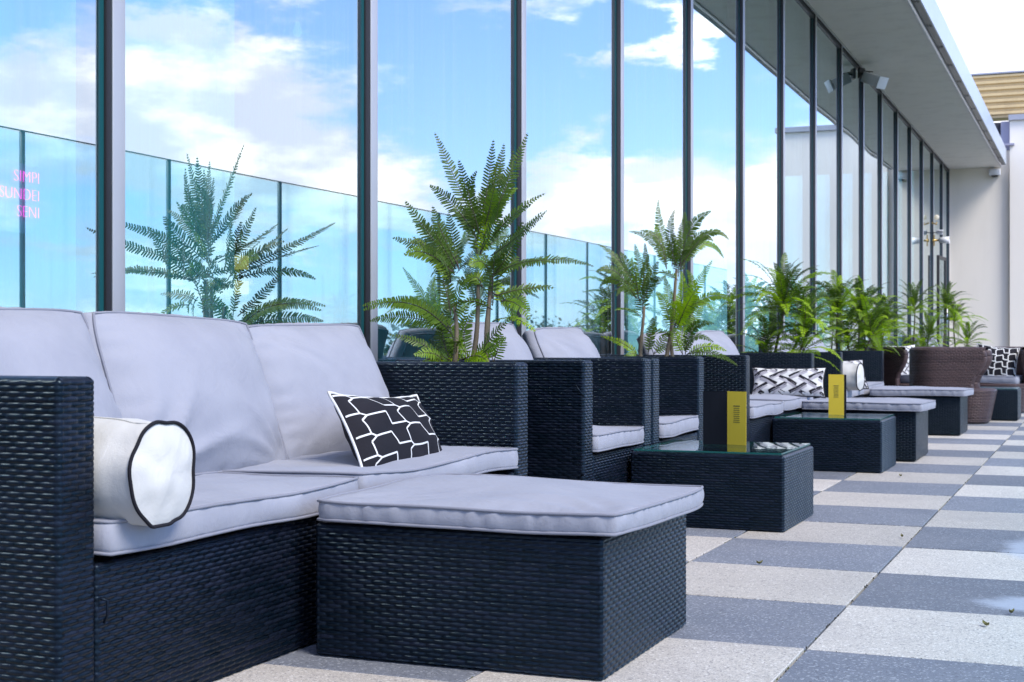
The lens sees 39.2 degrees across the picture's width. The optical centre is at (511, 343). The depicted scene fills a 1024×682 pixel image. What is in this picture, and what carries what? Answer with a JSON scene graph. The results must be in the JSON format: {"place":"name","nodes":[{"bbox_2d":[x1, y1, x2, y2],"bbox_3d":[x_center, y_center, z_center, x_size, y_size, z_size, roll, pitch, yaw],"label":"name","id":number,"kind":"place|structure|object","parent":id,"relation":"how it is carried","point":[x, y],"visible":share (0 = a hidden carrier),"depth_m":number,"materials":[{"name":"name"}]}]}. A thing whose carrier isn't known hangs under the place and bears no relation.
{"place":"outdoors","nodes":[
{"label":"outdoors","id":0,"kind":"place"},
{"bbox_2d":[362,133,592,361],"bbox_3d":[-0.091,-0.285,5.109,0.566,0.938,0.935,0,0,-37],"label":"potted fern","id":1,"kind":"object","parent":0,"point":[487,214],"visible":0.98,"depth_m":5.07,"materials":[{"name":"green fern foliage"},{"name":"brown plant stem"}]},
{"bbox_2d":[210,412,1023,681],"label":"terrace floor","id":2,"kind":"structure","parent":0,"point":[944,583],"depth_m":4.05,"materials":[{"name":"grey tile"}]},
{"bbox_2d":[0,306,527,681],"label":"wicker sofa","id":3,"kind":"object","parent":2,"relation":"on","point":[218,580],"visible":0.65,"depth_m":3.20,"materials":[{"name":"grey fabric"}]},
{"bbox_2d":[93,416,195,528],"bbox_3d":[-0.870,0.243,2.806,0.502,0.206,0.212,0,0,24],"label":"bolster","id":4,"kind":"object","parent":3,"relation":"on","point":[144,472],"visible":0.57,"depth_m":2.68,"materials":[{"name":"white fabric"}]},
{"bbox_2d":[327,391,441,466],"bbox_3d":[-0.342,0.255,4.110,0.129,0.260,0.524,-30,-14,19],"label":"throw pillow","id":5,"kind":"object","parent":3,"relation":"on","point":[377,431],"visible":0.81,"depth_m":3.98,"materials":[{"name":"black fabric"}]},
{"bbox_2d":[0,0,949,360],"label":"glass facade","id":6,"kind":"structure","parent":2,"relation":"on","point":[250,162],"depth_m":5.98,"materials":[{"name":"clear glass"}]},
{"bbox_2d":[858,68,888,89],"bbox_3d":[4.139,-3.047,16.496,0.170,0.276,0.335,0,0,-40],"label":"floodlight","id":7,"kind":"object","parent":6,"relation":"attached to","point":[874,80],"visible":1,"depth_m":16.43,"materials":[{"name":"white plastic"}]},
{"bbox_2d":[803,0,1005,169],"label":"roof canopy","id":8,"kind":"object","parent":6,"relation":"attached to","point":[909,49],"visible":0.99,"depth_m":16.99,"materials":[{"name":"paint"}]},
{"bbox_2d":[932,215,938,224],"bbox_3d":[7.026,-2.050,23.820,0.122,0.174,0.085,0,0,45],"label":"globe lamp","id":9,"kind":"object","parent":6,"relation":"attached to","point":[936,217],"visible":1,"depth_m":23.78,"materials":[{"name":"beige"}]},
{"bbox_2d":[932,230,943,234],"bbox_3d":[7.114,-1.858,23.990,0.181,0.078,0.073,0,0,22],"label":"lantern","id":10,"kind":"object","parent":6,"relation":"attached to","point":[939,232],"visible":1,"depth_m":23.96,"materials":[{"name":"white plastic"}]},
{"bbox_2d":[932,235,949,245],"bbox_3d":[7.116,-1.715,23.829,0.267,0.186,0.122,0,0,22],"label":"wall lamp","id":11,"kind":"object","parent":6,"relation":"attached to","point":[943,239],"visible":1,"depth_m":23.79,"materials":[{"name":"white metal"}]},
{"bbox_2d":[937,255,947,346],"bbox_3d":[7.389,-0.405,24.634,0.082,2.180,0.800,0,0,25],"label":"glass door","id":12,"kind":"structure","parent":6,"relation":"attached to","point":[942,258],"depth_m":24.31,"materials":[{"name":"black glass"}]},
{"bbox_2d":[316,473,703,678],"bbox_3d":[0.018,0.518,3.408,0.745,0.362,0.710,0,0,22],"label":"wicker ottoman","id":13,"kind":"object","parent":2,"relation":"on","point":[558,577],"visible":1,"depth_m":3.13,"materials":[{"name":"black wicker"}]},
{"bbox_2d":[395,322,650,482],"bbox_3d":[0.069,0.305,5.636,0.786,0.787,0.868,0,0,22],"label":"wicker armchair","id":14,"kind":"object","parent":2,"relation":"on","point":[588,419],"visible":0.34,"depth_m":5.23,"materials":[{"name":"black wicker"}]},
{"bbox_2d":[522,327,703,444],"bbox_3d":[0.396,0.311,6.438,0.786,0.777,0.838,0,0,22],"label":"wicker armchair","id":15,"kind":"object","parent":2,"relation":"on","point":[677,386],"visible":0.06,"depth_m":6.50,"materials":[{"name":"black wicker"}]},
{"bbox_2d":[608,330,813,441],"bbox_3d":[1.245,0.306,8.511,0.786,0.785,1.950,0,0,22],"label":"wicker sofa","id":16,"kind":"object","parent":2,"relation":"on","point":[763,411],"visible":0.33,"depth_m":7.92,"materials":[{"name":"black wicker"}]},
{"bbox_2d":[751,367,826,397],"bbox_3d":[1.731,0.244,8.994,0.464,0.210,0.108,0,-24,15],"label":"throw pillow","id":17,"kind":"object","parent":16,"relation":"on","point":[804,382],"visible":0.98,"depth_m":8.95,"materials":[{"name":"white fabric"}]},
{"bbox_2d":[631,440,813,530],"bbox_3d":[0.850,0.554,5.740,0.603,0.289,0.603,0,0,22],"label":"wicker table","id":18,"kind":"object","parent":2,"relation":"on","point":[759,486],"visible":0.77,"depth_m":5.46,"materials":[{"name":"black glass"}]},
{"bbox_2d":[703,391,745,445],"bbox_3d":[0.864,0.301,5.810,0.179,0.216,0.033,0,0,24],"label":"menu card","id":19,"kind":"object","parent":18,"relation":"on","point":[724,417],"visible":1,"depth_m":5.82,"materials":[{"name":"yellow"}]},
{"bbox_2d":[471,439,1008,679],"bbox_3d":[1.913,0.706,6.560,1.781,0.007,9.005,0,0,22],"label":"joint grit","id":20,"kind":"object","parent":2,"relation":"on","point":[864,586],"visible":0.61,"depth_m":4.20,"materials":[{"name":"grey"}]},
{"bbox_2d":[739,333,883,398],"bbox_3d":[2.420,0.306,11.386,0.786,0.785,2.230,0,0,22],"label":"wicker sofa","id":21,"kind":"object","parent":2,"relation":"on","point":[873,363],"visible":0.15,"depth_m":11.56,"materials":[{"name":"black wicker"}]},
{"bbox_2d":[843,363,864,390],"bbox_3d":[2.322,0.241,10.514,0.501,0.206,0.212,0,0,30],"label":"bolster","id":22,"kind":"object","parent":21,"relation":"on","point":[854,373],"visible":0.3,"depth_m":10.36,"materials":[{"name":"white fabric"}]},
{"bbox_2d":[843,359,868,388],"bbox_3d":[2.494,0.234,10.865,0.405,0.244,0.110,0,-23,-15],"label":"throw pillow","id":23,"kind":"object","parent":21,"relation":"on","point":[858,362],"visible":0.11,"depth_m":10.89,"materials":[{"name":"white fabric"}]},
{"bbox_2d":[772,412,895,471],"bbox_3d":[1.842,0.554,8.181,0.603,0.289,0.603,0,0,22],"label":"wicker table","id":24,"kind":"object","parent":2,"relation":"on","point":[855,442],"visible":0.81,"depth_m":7.90,"materials":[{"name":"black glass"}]},
{"bbox_2d":[829,374,845,414],"bbox_3d":[1.875,0.293,8.265,0.090,0.232,0.063,0,0,30],"label":"menu card","id":25,"kind":"object","parent":24,"relation":"on","point":[837,394],"visible":1,"depth_m":8.24,"materials":[{"name":"yellow paper"}]},
{"bbox_2d":[801,397,935,460],"bbox_3d":[2.229,0.519,8.949,0.745,0.360,0.710,0,0,22],"label":"wicker ottoman","id":26,"kind":"object","parent":2,"relation":"on","point":[911,415],"visible":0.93,"depth_m":8.60,"materials":[{"name":"grey fabric"}]},
{"bbox_2d":[868,347,908,385],"bbox_3d":[4.089,0.366,14.906,0.721,0.669,0.736,0,0,-33],"label":"tub chair","id":27,"kind":"object","parent":2,"relation":"on","point":[894,365],"visible":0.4,"depth_m":14.58,"materials":[{"name":"brown wicker"}]},
{"bbox_2d":[884,344,914,373],"bbox_3d":[4.056,0.229,14.872,0.466,0.463,0.149,0,-14,-33],"label":"throw pillow","id":28,"kind":"object","parent":27,"relation":"on","point":[906,368],"visible":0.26,"depth_m":14.82,"materials":[{"name":"white fabric"}]},
{"bbox_2d":[869,386,973,434],"bbox_3d":[3.239,0.520,11.344,0.745,0.358,0.709,0,0,22],"label":"wicker ottoman","id":29,"kind":"object","parent":2,"relation":"on","point":[948,415],"visible":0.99,"depth_m":10.99,"materials":[{"name":"black wicker"}]},
{"bbox_2d":[909,347,996,423],"bbox_3d":[3.955,0.366,12.881,0.736,0.669,0.721,0,0,22],"label":"tub chair","id":30,"kind":"object","parent":2,"relation":"on","point":[966,367],"visible":0.82,"depth_m":12.55,"materials":[{"name":"brown wicker"}]},
{"bbox_2d":[950,114,1023,346],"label":"end wall","id":31,"kind":"structure","parent":2,"relation":"on","point":[986,241],"depth_m":26.32,"materials":[{"name":"grey paint"}]},
{"bbox_2d":[989,169,1000,177],"bbox_3d":[8.815,-3.105,26.224,0.200,0.150,0.140,0,0,22],"label":"motion sensor","id":32,"kind":"object","parent":31,"relation":"attached to","point":[994,173],"visible":1,"depth_m":26.17,"materials":[{"name":"white plastic"}]},
{"bbox_2d":[971,70,1023,120],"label":"corrugated cladding","id":33,"kind":"structure","parent":31,"relation":"on","point":[1002,94],"depth_m":26.46,"materials":[{"name":"beige metal"}]},
{"bbox_2d":[980,387,1020,420],"bbox_3d":[4.419,0.554,13.404,0.600,0.289,0.600,0,0,22],"label":"wicker table","id":34,"kind":"object","parent":2,"relation":"on","point":[1007,405],"visible":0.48,"depth_m":13.06,"materials":[{"name":"black wicker"}]},
{"bbox_2d":[980,347,1023,412],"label":"tub chair","id":35,"kind":"object","parent":2,"relation":"on","point":[1017,380],"visible":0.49,"depth_m":14.50,"materials":[{"name":"grey fabric"}]},
{"bbox_2d":[976,343,1019,375],"bbox_3d":[4.928,0.205,14.623,0.426,0.390,0.139,7,-14,16],"label":"throw pillow","id":36,"kind":"object","parent":35,"relation":"on","point":[1004,362],"visible":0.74,"depth_m":14.56,"materials":[{"name":"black fabric"}]},
{"bbox_2d":[596,200,737,365],"bbox_3d":[0.788,-0.275,7.242,0.832,0.918,0.521,0,0,22],"label":"potted fern","id":37,"kind":"object","parent":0,"point":[678,312],"visible":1,"depth_m":7.18,"materials":[{"name":"plant"}]},
{"bbox_2d":[911,334,938,346],"bbox_3d":[6.239,0.275,21.216,0.700,0.847,2.000,0,0,22],"label":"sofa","id":38,"kind":"object","parent":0,"point":[926,343],"visible":0.05,"depth_m":20.74,"materials":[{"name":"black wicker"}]},
{"bbox_2d":[936,0,1023,122],"label":"sky","id":39,"kind":"structure","parent":0,"point":[988,35],"materials":[{"name":"white"}]},
{"bbox_3d":[1.810,0.402,9.901,0.420,0.594,0.600,0,0,22],"label":"planter box","id":40,"kind":"object","parent":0,"visible":0},
{"bbox_2d":[719,252,851,374],"bbox_3d":[1.891,-0.195,9.869,0.870,0.894,0.800,0,0,-22],"label":"potted fern","id":41,"kind":"object","parent":40,"relation":"in","point":[783,284],"visible":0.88,"depth_m":9.83,"materials":[{"name":"plant"}]},
{"bbox_3d":[3.020,0.402,12.863,0.420,0.594,0.600,0,0,22],"label":"planter box","id":42,"kind":"object","parent":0,"visible":0},
{"bbox_2d":[800,269,907,352],"bbox_3d":[3.025,-0.236,12.892,1.095,0.840,0.952,0,0,22],"label":"potted fern","id":43,"kind":"object","parent":42,"relation":"in","point":[861,307],"visible":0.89,"depth_m":12.78,"materials":[{"name":"plant"}]},
{"bbox_3d":[3.558,0.402,14.642,0.410,0.594,0.600,0,0,22],"label":"planter box","id":44,"kind":"object","parent":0,"visible":0},
{"bbox_2d":[825,275,929,354],"bbox_3d":[3.669,-0.256,14.624,1.099,0.881,0.934,0,0,-25],"label":"potted fern","id":45,"kind":"object","parent":44,"relation":"in","point":[885,303],"visible":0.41,"depth_m":14.54,"materials":[{"name":"plant"}]},
{"bbox_3d":[4.829,0.402,16.932,0.430,0.594,0.600,0,0,22],"label":"planter box","id":46,"kind":"object","parent":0,"visible":0},
{"bbox_2d":[886,279,962,346],"bbox_3d":[4.830,-0.276,16.945,0.946,0.982,0.824,0,0,-6],"label":"potted fern","id":47,"kind":"object","parent":46,"relation":"in","point":[928,329],"visible":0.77,"depth_m":16.93,"materials":[{"name":"plant"}]},
{"bbox_3d":[5.829,0.402,19.115,0.430,0.594,0.600,0,0,22],"label":"planter box","id":48,"kind":"object","parent":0,"visible":0},
{"bbox_2d":[919,282,992,346],"bbox_3d":[5.889,-0.300,19.105,0.950,1.059,0.848,0,0,-5],"label":"potted fern","id":49,"kind":"object","parent":48,"relation":"in","point":[952,312],"visible":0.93,"depth_m":19.08,"materials":[{"name":"green fern leaves"},{"name":"plant stems"}]}
]}

